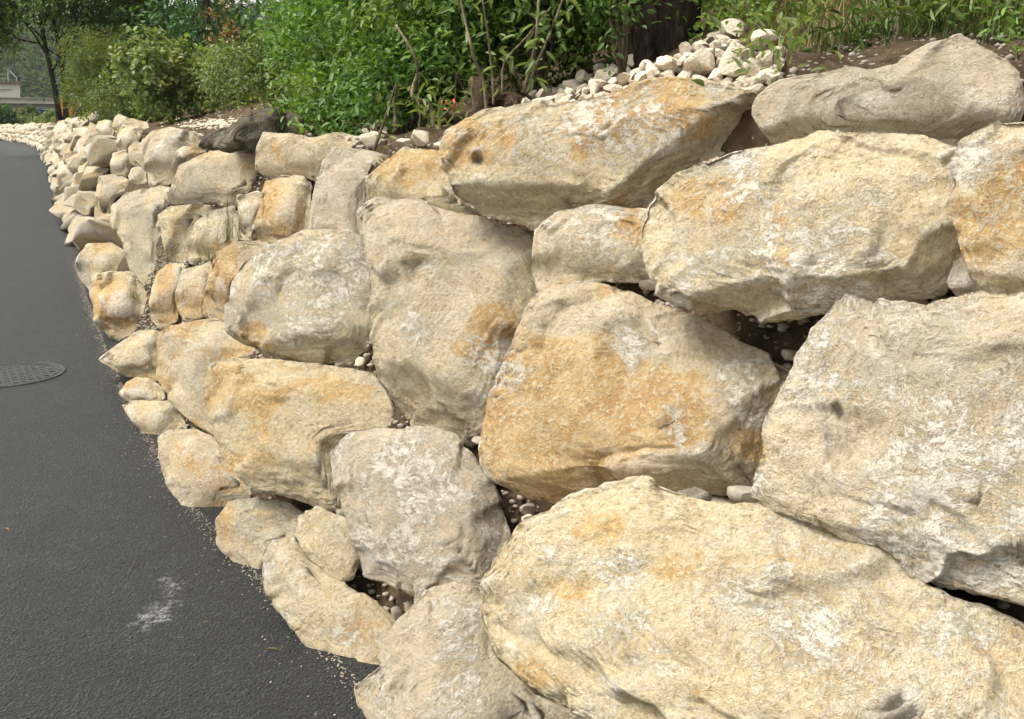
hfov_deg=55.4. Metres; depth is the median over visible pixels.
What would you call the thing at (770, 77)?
cobble
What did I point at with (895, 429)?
limestone boulder
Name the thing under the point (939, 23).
grass
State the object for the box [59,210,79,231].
limestone boulder
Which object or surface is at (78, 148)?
limestone boulder
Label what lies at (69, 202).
limestone boulder
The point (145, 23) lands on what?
tree
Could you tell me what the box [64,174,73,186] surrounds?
limestone boulder
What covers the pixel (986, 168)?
limestone boulder
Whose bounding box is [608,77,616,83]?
cobble
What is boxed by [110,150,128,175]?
limestone boulder
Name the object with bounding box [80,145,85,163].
limestone boulder
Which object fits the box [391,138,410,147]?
cobble
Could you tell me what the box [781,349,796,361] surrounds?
pebble
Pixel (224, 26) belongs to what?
brown leaf cluster
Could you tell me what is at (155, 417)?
limestone boulder
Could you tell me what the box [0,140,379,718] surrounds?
path
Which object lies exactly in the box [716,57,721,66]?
cobble
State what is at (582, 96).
cobble
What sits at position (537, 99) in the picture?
cobble
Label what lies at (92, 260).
limestone boulder
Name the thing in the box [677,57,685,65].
cobble
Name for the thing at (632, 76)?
cobble
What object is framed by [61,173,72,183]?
limestone boulder
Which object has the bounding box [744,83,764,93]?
cobble
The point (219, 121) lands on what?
gravel
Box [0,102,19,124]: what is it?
bush
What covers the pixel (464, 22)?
sapling
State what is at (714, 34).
cobble
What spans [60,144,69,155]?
limestone boulder
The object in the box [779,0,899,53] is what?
weed
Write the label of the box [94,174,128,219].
limestone boulder
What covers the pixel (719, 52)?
cobble
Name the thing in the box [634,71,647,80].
cobble
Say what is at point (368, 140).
cobble
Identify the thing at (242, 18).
leafy shrub
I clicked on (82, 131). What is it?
limestone boulder
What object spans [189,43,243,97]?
leafy shrub
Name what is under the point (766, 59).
cobble
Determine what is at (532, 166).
limestone boulder
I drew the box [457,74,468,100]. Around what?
dead twig
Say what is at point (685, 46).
cobble
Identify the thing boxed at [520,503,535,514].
pebble
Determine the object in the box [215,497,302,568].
limestone boulder
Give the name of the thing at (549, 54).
sapling
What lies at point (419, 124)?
dead twig
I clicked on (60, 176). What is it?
limestone boulder
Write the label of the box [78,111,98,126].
limestone boulder
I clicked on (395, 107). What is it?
dead twig
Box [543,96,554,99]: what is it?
cobble
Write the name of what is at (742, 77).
cobble
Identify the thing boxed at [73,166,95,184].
limestone boulder
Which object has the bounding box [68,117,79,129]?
limestone boulder
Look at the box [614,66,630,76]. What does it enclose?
cobble
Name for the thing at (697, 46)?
cobble
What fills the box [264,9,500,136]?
leafy shrub
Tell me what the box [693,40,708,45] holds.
cobble
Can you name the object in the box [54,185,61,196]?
limestone boulder
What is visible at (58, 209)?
limestone boulder
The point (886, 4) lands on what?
weed
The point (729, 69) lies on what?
cobble
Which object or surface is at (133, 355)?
limestone boulder
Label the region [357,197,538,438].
limestone boulder
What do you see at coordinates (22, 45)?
tree
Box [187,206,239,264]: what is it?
limestone boulder
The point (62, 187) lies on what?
limestone boulder
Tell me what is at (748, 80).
cobble
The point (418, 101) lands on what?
dead twig
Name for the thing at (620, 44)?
leafy shrub
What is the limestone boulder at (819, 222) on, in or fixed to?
on the limestone boulder at (895, 429)
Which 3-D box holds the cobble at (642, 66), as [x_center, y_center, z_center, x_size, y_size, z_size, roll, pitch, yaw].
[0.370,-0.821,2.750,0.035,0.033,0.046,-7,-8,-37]
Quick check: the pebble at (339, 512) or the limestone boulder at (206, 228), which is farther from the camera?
the limestone boulder at (206, 228)
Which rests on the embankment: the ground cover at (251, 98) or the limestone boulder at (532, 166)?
the ground cover at (251, 98)
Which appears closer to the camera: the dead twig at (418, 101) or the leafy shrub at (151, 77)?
the dead twig at (418, 101)
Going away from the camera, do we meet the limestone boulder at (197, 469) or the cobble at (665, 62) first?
the cobble at (665, 62)
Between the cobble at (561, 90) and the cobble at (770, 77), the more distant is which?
the cobble at (561, 90)
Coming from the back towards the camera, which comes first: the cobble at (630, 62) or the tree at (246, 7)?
the tree at (246, 7)
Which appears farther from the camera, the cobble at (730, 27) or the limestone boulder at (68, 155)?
the limestone boulder at (68, 155)
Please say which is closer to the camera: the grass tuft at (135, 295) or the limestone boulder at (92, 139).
the grass tuft at (135, 295)
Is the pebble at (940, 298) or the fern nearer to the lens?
the pebble at (940, 298)
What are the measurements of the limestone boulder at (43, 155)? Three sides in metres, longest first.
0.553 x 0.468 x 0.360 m
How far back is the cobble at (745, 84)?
2.41 m
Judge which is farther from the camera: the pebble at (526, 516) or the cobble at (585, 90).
the cobble at (585, 90)
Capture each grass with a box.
[219,89,276,105]
[701,0,1023,54]
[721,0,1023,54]
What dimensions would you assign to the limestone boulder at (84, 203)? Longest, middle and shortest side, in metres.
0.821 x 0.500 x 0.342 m
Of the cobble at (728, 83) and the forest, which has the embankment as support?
the cobble at (728, 83)
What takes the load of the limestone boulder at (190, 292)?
on the embankment
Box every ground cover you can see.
[198,67,292,110]
[677,0,808,41]
[703,0,1022,37]
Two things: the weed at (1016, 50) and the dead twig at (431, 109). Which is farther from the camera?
the dead twig at (431, 109)
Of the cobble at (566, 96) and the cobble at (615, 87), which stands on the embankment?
the cobble at (615, 87)
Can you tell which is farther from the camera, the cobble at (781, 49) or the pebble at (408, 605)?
the pebble at (408, 605)
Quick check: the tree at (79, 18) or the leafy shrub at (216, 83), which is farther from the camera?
the tree at (79, 18)
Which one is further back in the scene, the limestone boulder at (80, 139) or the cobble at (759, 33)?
the limestone boulder at (80, 139)
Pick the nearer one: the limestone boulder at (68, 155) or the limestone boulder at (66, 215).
the limestone boulder at (66, 215)
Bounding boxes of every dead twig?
[341,120,391,136]
[372,83,395,150]
[393,84,397,131]
[395,24,434,125]
[418,73,420,121]
[418,103,424,127]
[453,73,456,119]
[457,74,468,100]
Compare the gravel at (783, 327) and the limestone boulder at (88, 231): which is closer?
the gravel at (783, 327)
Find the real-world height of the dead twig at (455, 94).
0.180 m
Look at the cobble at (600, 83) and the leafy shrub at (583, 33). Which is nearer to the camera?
the cobble at (600, 83)
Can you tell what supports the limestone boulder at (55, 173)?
on the embankment
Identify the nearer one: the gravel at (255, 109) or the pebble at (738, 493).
the pebble at (738, 493)
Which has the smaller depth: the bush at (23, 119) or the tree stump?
the tree stump
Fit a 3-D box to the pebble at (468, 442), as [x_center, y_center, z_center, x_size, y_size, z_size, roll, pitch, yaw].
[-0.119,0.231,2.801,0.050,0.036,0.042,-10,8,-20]
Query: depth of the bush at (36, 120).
73.23 m
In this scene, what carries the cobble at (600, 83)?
on the embankment
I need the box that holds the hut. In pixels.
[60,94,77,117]
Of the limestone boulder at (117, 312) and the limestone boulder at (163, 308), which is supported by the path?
the limestone boulder at (117, 312)
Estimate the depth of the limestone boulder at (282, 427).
3.29 m
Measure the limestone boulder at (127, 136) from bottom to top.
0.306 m
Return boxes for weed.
[375,75,470,152]
[692,0,864,86]
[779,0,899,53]
[847,0,968,45]
[954,0,1023,59]
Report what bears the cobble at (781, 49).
on the embankment
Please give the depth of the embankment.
2.98 m
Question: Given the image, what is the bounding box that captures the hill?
[2,31,240,118]
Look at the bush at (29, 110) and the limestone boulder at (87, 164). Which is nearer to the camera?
the limestone boulder at (87, 164)
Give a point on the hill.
(22, 94)
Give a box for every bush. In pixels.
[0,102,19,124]
[16,103,40,119]
[17,115,31,124]
[25,115,41,123]
[38,114,55,123]
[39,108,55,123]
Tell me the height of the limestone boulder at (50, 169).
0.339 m
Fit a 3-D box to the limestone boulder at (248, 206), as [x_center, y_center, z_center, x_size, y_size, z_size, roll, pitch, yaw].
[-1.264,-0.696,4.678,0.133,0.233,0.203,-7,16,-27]
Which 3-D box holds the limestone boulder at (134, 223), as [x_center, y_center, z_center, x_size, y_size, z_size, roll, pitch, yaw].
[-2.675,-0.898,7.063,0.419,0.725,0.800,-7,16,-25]
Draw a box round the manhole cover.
[0,362,65,386]
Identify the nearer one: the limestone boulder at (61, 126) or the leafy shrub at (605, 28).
the leafy shrub at (605, 28)
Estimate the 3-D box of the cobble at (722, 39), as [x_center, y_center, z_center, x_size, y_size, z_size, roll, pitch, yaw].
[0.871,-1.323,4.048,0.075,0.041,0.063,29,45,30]
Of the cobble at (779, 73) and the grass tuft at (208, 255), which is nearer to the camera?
the cobble at (779, 73)
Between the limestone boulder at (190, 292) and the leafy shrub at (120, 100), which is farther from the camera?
the leafy shrub at (120, 100)
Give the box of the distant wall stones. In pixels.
[0,122,55,150]
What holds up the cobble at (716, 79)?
on the embankment
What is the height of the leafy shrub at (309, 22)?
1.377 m
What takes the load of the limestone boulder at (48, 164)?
on the path
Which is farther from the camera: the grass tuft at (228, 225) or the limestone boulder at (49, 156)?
the limestone boulder at (49, 156)
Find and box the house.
[0,71,20,111]
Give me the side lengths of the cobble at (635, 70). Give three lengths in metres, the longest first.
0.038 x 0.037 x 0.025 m
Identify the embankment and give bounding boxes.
[110,0,1023,622]
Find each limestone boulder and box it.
[41,150,48,159]
[45,153,53,162]
[45,161,52,168]
[48,165,54,174]
[49,198,73,218]
[50,179,57,191]
[51,194,63,204]
[52,132,65,144]
[52,143,60,153]
[52,156,59,166]
[52,168,60,177]
[54,120,66,136]
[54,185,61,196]
[57,172,70,185]
[59,184,64,192]
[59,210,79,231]
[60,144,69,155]
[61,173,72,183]
[62,133,72,143]
[62,209,74,221]
[63,151,76,164]
[63,194,75,207]
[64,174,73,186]
[64,185,80,201]
[64,219,75,245]
[67,153,78,168]
[67,155,86,173]
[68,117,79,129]
[68,214,83,231]
[69,135,81,151]
[71,216,93,249]
[72,191,95,216]
[73,126,88,135]
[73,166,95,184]
[73,219,121,248]
[74,138,86,152]
[75,243,123,288]
[77,143,83,155]
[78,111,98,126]
[78,164,84,171]
[78,167,110,191]
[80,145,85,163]
[83,135,116,146]
[83,142,92,155]
[84,161,92,169]
[87,122,97,138]
[87,138,117,167]
[89,271,146,340]
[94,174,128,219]
[95,213,110,222]
[96,120,113,135]
[98,329,159,381]
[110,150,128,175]
[110,185,169,287]
[113,114,149,133]
[116,125,142,152]
[118,377,165,401]
[122,400,186,434]
[128,141,146,173]
[128,167,147,183]
[141,127,203,187]
[149,263,188,328]
[156,319,254,437]
[157,429,253,506]
[158,204,213,262]
[169,149,257,208]
[175,261,211,321]
[176,146,206,158]
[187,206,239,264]
[198,128,223,149]
[201,241,268,321]
[202,357,393,510]
[213,108,303,152]
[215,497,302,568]
[225,229,372,365]
[236,190,261,240]
[251,175,311,242]
[255,132,359,181]
[261,535,394,664]
[293,506,359,581]
[308,146,390,235]
[331,426,510,603]
[354,581,573,718]
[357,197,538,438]
[365,146,478,214]
[439,76,757,230]
[478,281,789,503]
[479,476,1023,718]
[532,204,649,290]
[641,130,961,323]
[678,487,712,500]
[750,291,1023,605]
[752,33,1023,146]
[947,256,983,295]
[949,120,1023,293]
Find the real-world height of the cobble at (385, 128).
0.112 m
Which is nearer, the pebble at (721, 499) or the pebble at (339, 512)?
the pebble at (721, 499)
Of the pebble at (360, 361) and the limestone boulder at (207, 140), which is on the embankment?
the limestone boulder at (207, 140)
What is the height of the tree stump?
0.196 m
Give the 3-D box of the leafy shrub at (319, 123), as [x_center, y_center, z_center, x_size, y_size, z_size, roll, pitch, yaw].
[-0.975,-1.375,5.579,1.115,0.788,1.164,-8,16,-30]
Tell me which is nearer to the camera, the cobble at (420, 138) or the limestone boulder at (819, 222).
the limestone boulder at (819, 222)
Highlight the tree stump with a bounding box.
[470,76,483,114]
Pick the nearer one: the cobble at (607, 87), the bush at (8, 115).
the cobble at (607, 87)
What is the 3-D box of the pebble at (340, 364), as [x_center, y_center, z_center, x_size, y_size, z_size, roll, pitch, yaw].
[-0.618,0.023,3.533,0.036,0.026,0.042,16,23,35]
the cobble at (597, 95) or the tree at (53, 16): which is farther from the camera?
the tree at (53, 16)
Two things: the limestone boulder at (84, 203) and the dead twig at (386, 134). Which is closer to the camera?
the dead twig at (386, 134)
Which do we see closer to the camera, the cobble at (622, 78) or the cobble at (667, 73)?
the cobble at (667, 73)
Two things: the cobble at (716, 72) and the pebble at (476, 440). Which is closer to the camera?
the cobble at (716, 72)
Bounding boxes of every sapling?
[436,0,487,108]
[466,0,508,104]
[479,4,559,96]
[509,0,564,93]
[524,0,581,94]
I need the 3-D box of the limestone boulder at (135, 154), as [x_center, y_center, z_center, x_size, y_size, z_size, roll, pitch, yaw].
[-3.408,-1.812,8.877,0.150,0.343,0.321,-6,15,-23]
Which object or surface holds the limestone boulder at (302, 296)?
on the embankment
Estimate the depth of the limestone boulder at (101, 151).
12.26 m
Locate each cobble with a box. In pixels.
[358,131,387,147]
[362,119,404,133]
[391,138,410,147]
[411,130,428,146]
[433,142,439,149]
[521,97,531,103]
[526,90,536,97]
[532,97,544,101]
[536,88,550,98]
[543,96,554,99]
[555,94,565,102]
[557,88,565,93]
[561,94,572,99]
[563,79,581,90]
[565,88,574,94]
[575,69,590,83]
[576,83,586,91]
[578,94,587,99]
[582,87,589,93]
[588,79,599,94]
[593,63,604,73]
[594,69,615,79]
[594,92,603,96]
[595,79,607,87]
[603,84,611,91]
[604,66,616,71]
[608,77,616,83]
[611,84,623,91]
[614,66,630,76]
[616,72,630,85]
[627,54,633,66]
[628,72,636,81]
[630,68,638,73]
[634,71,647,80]
[639,62,646,71]
[645,63,662,76]
[645,68,655,77]
[654,55,682,73]
[659,70,674,76]
[673,53,682,58]
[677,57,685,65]
[677,70,694,77]
[679,41,693,53]
[682,47,715,75]
[682,52,692,58]
[692,75,707,80]
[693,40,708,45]
[694,43,706,51]
[703,37,713,43]
[705,48,714,54]
[706,31,720,39]
[707,68,723,79]
[709,39,722,49]
[712,76,724,82]
[715,34,730,44]
[715,48,724,58]
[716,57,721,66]
[717,40,758,69]
[719,18,747,37]
[719,76,734,84]
[721,56,744,76]
[725,81,733,86]
[727,39,741,46]
[733,80,742,87]
[736,75,748,80]
[743,58,761,76]
[743,80,749,86]
[744,76,755,84]
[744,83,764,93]
[750,29,777,48]
[750,78,765,85]
[755,50,782,66]
[755,68,778,80]
[766,72,779,85]
[772,46,784,56]
[776,71,782,78]
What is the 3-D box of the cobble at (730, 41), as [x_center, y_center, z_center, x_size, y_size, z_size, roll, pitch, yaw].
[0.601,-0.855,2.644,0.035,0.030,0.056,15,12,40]
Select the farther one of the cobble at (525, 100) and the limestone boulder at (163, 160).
the limestone boulder at (163, 160)
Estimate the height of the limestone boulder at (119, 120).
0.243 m
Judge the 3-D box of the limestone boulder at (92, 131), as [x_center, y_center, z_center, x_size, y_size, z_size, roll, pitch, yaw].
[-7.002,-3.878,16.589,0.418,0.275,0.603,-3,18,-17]
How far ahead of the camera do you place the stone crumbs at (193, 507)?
4.30 m
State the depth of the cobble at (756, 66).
2.41 m
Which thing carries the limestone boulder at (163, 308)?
on the embankment
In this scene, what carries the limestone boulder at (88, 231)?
on the embankment
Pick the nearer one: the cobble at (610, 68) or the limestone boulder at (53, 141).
the cobble at (610, 68)
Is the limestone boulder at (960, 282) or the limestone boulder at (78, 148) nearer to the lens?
the limestone boulder at (960, 282)
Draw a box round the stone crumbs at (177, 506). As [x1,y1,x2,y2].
[56,233,345,715]
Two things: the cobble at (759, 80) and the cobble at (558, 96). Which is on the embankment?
the cobble at (558, 96)
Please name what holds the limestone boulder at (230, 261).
on the limestone boulder at (188, 353)
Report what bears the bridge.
on the ground
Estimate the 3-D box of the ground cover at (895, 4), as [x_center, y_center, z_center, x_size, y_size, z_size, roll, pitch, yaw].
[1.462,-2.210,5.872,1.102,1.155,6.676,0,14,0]
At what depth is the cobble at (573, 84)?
4.51 m
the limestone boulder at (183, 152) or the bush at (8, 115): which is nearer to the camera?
the limestone boulder at (183, 152)
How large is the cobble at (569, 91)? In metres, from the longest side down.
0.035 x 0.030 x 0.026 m
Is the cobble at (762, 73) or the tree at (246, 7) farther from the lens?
the tree at (246, 7)
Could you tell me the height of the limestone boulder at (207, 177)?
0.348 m
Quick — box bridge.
[0,97,87,110]
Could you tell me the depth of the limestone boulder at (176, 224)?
5.76 m
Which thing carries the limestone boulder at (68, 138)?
on the limestone boulder
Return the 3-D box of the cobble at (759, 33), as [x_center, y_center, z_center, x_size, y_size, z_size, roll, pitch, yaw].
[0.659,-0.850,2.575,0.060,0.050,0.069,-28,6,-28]
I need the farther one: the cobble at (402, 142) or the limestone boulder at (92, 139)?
the limestone boulder at (92, 139)
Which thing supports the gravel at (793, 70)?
on the embankment
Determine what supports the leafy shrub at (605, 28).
on the embankment
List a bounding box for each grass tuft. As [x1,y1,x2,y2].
[125,290,141,300]
[197,246,215,263]
[211,196,240,240]
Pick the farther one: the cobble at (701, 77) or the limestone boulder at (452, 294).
the limestone boulder at (452, 294)
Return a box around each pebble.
[335,362,347,367]
[336,509,344,516]
[355,357,365,366]
[391,606,403,621]
[404,601,413,611]
[461,435,475,446]
[472,436,480,444]
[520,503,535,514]
[521,514,532,520]
[639,280,655,290]
[669,303,681,308]
[711,495,734,503]
[727,485,758,503]
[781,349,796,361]
[907,300,929,304]
[932,295,949,301]
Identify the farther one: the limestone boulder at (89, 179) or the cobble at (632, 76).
the limestone boulder at (89, 179)
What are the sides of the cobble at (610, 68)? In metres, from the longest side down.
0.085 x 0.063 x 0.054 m
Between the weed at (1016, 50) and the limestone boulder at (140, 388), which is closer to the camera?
the weed at (1016, 50)
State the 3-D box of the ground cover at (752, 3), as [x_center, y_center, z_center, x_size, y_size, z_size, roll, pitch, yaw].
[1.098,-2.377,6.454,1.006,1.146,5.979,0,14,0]
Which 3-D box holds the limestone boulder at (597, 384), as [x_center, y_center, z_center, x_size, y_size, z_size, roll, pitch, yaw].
[0.348,0.063,2.325,0.728,0.514,0.632,7,16,27]
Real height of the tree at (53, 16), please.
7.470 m
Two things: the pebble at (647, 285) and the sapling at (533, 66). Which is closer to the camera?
the pebble at (647, 285)
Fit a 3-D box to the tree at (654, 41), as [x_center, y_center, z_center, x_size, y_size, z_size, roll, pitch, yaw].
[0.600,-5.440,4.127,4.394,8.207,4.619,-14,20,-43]
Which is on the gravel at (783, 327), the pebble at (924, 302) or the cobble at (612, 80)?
the pebble at (924, 302)
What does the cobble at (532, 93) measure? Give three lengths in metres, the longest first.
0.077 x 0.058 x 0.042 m
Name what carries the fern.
on the embankment
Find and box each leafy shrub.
[47,22,141,119]
[54,65,99,118]
[70,65,192,125]
[104,20,223,125]
[145,40,253,114]
[188,44,275,115]
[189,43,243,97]
[197,18,296,112]
[226,0,310,50]
[235,0,492,131]
[244,0,457,106]
[247,22,330,116]
[257,47,418,136]
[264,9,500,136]
[311,0,610,121]
[424,0,618,91]
[468,0,622,90]
[492,0,726,71]
[554,0,671,75]
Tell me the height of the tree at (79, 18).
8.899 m
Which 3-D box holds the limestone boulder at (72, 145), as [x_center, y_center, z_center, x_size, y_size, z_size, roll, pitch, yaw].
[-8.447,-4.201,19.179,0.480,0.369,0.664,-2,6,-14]
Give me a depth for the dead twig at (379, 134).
3.91 m
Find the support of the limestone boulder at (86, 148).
on the limestone boulder at (77, 176)
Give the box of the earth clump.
[440,92,523,125]
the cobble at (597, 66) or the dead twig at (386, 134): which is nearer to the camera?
the dead twig at (386, 134)
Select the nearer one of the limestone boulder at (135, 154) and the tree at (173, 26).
the limestone boulder at (135, 154)
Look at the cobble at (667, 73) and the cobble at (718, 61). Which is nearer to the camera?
the cobble at (718, 61)
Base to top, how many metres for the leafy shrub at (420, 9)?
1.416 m
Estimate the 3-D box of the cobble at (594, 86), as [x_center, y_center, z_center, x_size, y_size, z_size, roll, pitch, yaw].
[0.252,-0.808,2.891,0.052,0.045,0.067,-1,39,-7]
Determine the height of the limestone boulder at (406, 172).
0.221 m
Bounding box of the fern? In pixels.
[921,0,1023,34]
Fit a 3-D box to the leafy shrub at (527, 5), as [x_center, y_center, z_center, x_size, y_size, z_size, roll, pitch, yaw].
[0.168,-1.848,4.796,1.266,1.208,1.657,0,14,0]
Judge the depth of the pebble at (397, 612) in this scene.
2.79 m
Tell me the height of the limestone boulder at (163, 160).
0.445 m
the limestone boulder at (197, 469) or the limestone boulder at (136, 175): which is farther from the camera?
the limestone boulder at (136, 175)
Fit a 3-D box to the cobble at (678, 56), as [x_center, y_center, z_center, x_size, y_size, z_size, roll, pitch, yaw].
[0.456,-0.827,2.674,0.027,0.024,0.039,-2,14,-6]
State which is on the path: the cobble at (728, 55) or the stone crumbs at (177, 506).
the stone crumbs at (177, 506)
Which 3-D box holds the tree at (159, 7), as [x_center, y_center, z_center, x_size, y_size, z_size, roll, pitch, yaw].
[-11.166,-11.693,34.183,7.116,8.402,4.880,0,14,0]
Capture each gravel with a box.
[131,127,1009,611]
[161,116,241,129]
[162,103,282,126]
[758,28,1023,85]
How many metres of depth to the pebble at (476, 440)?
2.73 m
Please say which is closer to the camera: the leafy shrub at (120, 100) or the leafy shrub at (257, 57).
the leafy shrub at (257, 57)
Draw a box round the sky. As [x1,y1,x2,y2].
[37,0,279,17]
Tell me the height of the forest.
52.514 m
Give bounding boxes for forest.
[0,0,293,115]
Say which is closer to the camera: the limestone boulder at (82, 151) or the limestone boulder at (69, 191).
the limestone boulder at (69, 191)
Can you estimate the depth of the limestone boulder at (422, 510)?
2.56 m
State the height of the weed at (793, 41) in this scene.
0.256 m
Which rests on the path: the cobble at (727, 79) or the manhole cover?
the manhole cover
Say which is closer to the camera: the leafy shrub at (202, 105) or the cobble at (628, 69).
the cobble at (628, 69)
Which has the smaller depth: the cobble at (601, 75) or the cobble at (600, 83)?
the cobble at (600, 83)
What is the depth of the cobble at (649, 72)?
2.67 m
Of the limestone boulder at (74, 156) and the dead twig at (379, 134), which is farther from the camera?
the limestone boulder at (74, 156)
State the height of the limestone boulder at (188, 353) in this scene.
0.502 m
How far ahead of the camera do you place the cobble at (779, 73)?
2.38 m
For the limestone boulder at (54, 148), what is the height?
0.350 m
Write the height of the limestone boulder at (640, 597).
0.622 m
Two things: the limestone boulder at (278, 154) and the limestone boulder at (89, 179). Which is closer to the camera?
the limestone boulder at (278, 154)
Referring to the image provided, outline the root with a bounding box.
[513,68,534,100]
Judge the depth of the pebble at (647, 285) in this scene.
2.41 m
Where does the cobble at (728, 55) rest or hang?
on the embankment
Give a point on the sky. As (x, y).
(237, 1)
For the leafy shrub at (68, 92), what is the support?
on the embankment
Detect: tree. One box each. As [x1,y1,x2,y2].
[0,0,186,122]
[0,1,63,74]
[26,1,192,119]
[60,0,245,120]
[90,0,287,104]
[117,0,267,101]
[218,0,301,25]
[614,0,701,70]
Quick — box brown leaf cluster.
[198,0,240,54]
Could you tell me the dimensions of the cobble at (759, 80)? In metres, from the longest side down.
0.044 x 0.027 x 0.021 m
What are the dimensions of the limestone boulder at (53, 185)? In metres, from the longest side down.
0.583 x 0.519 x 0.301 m
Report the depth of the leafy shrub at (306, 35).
5.55 m
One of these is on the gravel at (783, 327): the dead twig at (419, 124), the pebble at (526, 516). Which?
the pebble at (526, 516)
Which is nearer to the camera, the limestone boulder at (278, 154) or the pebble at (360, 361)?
the pebble at (360, 361)
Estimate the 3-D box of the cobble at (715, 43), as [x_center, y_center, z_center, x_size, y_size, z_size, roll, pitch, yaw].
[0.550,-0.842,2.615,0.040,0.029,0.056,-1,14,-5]
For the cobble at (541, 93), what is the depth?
4.54 m
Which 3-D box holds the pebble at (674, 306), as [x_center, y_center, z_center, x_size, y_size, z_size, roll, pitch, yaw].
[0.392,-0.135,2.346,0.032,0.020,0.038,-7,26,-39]
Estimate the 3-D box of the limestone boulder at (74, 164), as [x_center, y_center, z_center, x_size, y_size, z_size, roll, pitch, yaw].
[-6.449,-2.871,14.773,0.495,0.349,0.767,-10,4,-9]
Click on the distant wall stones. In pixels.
(31, 134)
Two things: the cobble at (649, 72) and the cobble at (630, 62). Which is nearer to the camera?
the cobble at (649, 72)
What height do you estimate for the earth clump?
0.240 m
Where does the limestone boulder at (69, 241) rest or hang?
on the path
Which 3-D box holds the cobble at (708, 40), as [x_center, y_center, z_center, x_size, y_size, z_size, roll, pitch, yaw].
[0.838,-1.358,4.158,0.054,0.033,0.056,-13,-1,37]
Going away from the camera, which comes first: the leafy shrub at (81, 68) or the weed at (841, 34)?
the weed at (841, 34)
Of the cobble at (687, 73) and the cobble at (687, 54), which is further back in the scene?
the cobble at (687, 54)
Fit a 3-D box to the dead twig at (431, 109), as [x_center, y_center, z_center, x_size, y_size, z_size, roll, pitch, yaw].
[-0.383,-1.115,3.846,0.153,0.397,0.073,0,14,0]
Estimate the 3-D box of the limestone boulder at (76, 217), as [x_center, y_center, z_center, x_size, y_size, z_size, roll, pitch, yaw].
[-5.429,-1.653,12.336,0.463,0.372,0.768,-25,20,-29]
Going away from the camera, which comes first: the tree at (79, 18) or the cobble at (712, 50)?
the cobble at (712, 50)
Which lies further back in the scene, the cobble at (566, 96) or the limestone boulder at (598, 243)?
the cobble at (566, 96)
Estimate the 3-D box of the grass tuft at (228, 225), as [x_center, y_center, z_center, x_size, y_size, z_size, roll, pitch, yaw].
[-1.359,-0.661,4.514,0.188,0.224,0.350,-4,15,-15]
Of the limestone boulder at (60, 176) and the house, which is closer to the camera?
the limestone boulder at (60, 176)
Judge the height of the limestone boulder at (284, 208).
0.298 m
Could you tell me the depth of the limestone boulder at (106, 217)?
9.62 m
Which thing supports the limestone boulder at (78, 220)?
on the path
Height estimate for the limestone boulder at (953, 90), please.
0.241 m
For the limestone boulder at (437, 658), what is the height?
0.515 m
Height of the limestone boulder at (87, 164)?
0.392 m
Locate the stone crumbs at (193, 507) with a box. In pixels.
[72,262,359,708]
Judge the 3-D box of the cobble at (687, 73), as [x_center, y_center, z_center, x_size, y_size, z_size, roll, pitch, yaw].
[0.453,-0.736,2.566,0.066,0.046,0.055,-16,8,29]
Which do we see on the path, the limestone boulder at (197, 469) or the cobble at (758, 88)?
the limestone boulder at (197, 469)
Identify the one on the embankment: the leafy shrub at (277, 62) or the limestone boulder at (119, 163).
the leafy shrub at (277, 62)
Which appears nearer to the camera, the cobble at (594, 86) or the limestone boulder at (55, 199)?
the cobble at (594, 86)
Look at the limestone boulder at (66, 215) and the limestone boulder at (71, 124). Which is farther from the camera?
the limestone boulder at (71, 124)
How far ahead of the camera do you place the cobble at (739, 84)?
2.42 m
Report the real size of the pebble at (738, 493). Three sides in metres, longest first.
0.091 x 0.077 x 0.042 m
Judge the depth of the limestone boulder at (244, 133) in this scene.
5.10 m
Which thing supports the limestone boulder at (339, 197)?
on the limestone boulder at (302, 296)
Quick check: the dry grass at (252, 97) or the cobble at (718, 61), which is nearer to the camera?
the cobble at (718, 61)
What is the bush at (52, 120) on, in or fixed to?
on the ground
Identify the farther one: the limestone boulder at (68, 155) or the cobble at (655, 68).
the limestone boulder at (68, 155)
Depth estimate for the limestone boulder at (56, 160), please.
22.56 m
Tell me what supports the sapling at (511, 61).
on the embankment
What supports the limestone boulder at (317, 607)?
on the path
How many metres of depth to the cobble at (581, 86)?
4.41 m
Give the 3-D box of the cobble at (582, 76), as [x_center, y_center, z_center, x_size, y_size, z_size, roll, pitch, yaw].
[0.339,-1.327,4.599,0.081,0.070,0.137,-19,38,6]
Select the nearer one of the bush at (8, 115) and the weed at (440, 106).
the weed at (440, 106)
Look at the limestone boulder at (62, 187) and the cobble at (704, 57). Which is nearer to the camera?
the cobble at (704, 57)
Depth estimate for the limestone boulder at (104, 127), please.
14.43 m
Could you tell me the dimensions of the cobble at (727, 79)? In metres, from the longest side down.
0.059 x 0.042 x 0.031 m
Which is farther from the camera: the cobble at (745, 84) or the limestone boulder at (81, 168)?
the limestone boulder at (81, 168)

